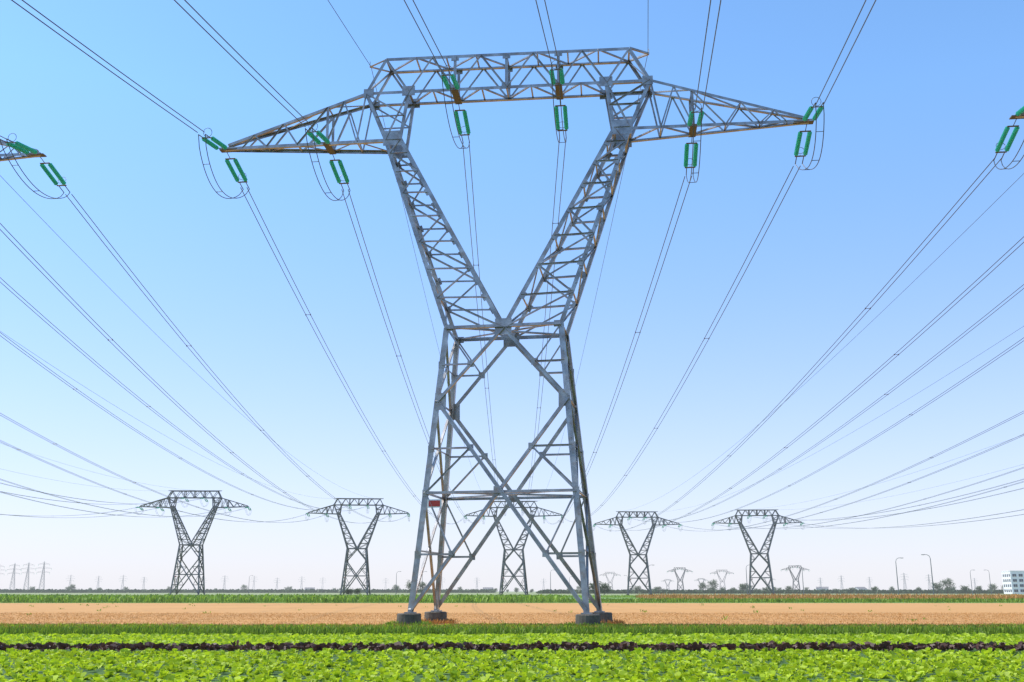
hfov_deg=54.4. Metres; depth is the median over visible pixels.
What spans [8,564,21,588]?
distant pylon
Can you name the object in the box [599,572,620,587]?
distant pylon
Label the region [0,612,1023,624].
stubble straw
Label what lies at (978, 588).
tree
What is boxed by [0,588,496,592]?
hedge leaves
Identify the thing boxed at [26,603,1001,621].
stubble weeds
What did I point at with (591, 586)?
tree
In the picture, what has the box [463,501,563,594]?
pylon
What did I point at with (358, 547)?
pylon
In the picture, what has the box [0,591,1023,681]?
ground
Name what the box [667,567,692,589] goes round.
distant pylon
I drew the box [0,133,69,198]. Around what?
pylon
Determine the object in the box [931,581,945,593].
tree
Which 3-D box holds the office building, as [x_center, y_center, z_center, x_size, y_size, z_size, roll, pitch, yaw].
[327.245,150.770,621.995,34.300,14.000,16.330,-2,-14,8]
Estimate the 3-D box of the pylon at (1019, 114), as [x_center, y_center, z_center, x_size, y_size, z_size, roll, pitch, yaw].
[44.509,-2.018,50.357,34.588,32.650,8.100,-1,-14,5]
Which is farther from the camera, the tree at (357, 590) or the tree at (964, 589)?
the tree at (964, 589)
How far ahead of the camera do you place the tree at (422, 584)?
410.88 m
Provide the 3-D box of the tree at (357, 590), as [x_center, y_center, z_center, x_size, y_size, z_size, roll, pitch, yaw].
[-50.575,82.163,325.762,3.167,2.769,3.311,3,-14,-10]
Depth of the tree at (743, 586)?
701.10 m
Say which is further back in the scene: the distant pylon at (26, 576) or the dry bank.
the distant pylon at (26, 576)
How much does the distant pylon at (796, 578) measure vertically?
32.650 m
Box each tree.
[345,589,354,594]
[354,588,360,594]
[417,581,425,592]
[589,581,603,592]
[600,582,610,594]
[632,586,640,593]
[698,583,707,589]
[707,579,718,589]
[739,583,747,589]
[785,585,792,593]
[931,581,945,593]
[940,578,954,593]
[960,585,968,593]
[974,586,981,593]
[988,584,998,593]
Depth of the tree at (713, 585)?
747.45 m
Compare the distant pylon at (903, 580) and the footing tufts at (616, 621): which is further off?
the distant pylon at (903, 580)
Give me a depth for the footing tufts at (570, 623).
46.85 m
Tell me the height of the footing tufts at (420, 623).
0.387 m
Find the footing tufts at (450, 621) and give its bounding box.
[421,618,457,623]
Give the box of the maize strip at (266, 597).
[0,593,568,602]
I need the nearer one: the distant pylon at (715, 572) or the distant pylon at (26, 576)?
the distant pylon at (715, 572)
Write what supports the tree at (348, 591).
on the ground at (482, 608)
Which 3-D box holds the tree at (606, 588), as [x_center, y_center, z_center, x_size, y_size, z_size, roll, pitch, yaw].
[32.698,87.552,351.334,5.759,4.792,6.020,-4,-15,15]
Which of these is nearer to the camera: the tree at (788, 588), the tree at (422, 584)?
the tree at (422, 584)
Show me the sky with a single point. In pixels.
(921, 103)
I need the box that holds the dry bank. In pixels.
[635,593,1023,599]
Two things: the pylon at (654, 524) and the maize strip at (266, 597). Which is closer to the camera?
the maize strip at (266, 597)
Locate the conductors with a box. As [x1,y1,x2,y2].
[0,0,1023,530]
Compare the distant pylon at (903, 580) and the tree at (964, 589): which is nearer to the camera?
the tree at (964, 589)
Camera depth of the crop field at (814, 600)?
149.16 m
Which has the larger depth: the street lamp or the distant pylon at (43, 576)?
the distant pylon at (43, 576)
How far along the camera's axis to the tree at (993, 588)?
659.42 m
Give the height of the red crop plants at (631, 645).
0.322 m
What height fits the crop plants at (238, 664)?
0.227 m
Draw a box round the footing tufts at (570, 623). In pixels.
[562,621,611,626]
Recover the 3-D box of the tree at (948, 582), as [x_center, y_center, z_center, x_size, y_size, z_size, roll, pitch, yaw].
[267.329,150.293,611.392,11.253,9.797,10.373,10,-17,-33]
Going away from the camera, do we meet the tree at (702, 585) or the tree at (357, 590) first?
the tree at (357, 590)
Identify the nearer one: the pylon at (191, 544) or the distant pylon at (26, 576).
the pylon at (191, 544)
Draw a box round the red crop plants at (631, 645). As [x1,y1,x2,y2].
[0,639,1023,651]
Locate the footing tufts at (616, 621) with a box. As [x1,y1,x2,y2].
[600,618,625,624]
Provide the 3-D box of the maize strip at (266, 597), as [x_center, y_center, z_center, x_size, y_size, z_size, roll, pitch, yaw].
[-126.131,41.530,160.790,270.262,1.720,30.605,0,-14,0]
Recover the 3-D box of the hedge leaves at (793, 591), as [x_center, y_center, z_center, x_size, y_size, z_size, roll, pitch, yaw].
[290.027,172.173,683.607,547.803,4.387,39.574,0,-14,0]
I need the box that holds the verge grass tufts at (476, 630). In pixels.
[0,624,1023,636]
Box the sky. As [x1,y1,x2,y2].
[0,0,1023,590]
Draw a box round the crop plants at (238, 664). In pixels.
[0,647,1023,681]
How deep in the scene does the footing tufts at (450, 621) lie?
53.04 m
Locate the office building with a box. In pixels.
[1001,571,1023,593]
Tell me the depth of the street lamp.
292.12 m
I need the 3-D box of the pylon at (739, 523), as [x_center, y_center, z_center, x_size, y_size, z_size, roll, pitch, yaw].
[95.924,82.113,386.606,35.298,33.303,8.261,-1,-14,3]
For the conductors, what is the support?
attached to the pylon at (191, 544)
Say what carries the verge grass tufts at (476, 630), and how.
on the ground at (482, 608)
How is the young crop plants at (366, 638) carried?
on the ground at (482, 608)
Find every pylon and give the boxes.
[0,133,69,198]
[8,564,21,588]
[20,563,33,588]
[38,561,51,588]
[135,490,250,594]
[198,47,824,626]
[305,498,409,594]
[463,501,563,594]
[593,511,680,594]
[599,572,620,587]
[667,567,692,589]
[710,570,733,589]
[711,509,804,594]
[781,565,808,589]
[901,573,907,589]
[993,106,1023,169]
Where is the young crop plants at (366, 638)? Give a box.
[0,631,1023,647]
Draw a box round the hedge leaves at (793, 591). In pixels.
[536,589,1003,593]
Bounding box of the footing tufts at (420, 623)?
[383,620,432,625]
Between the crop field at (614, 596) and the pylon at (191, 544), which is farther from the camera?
the pylon at (191, 544)
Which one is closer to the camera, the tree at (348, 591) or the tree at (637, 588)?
the tree at (348, 591)
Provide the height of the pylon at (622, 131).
32.650 m
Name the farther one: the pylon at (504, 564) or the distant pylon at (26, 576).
the distant pylon at (26, 576)

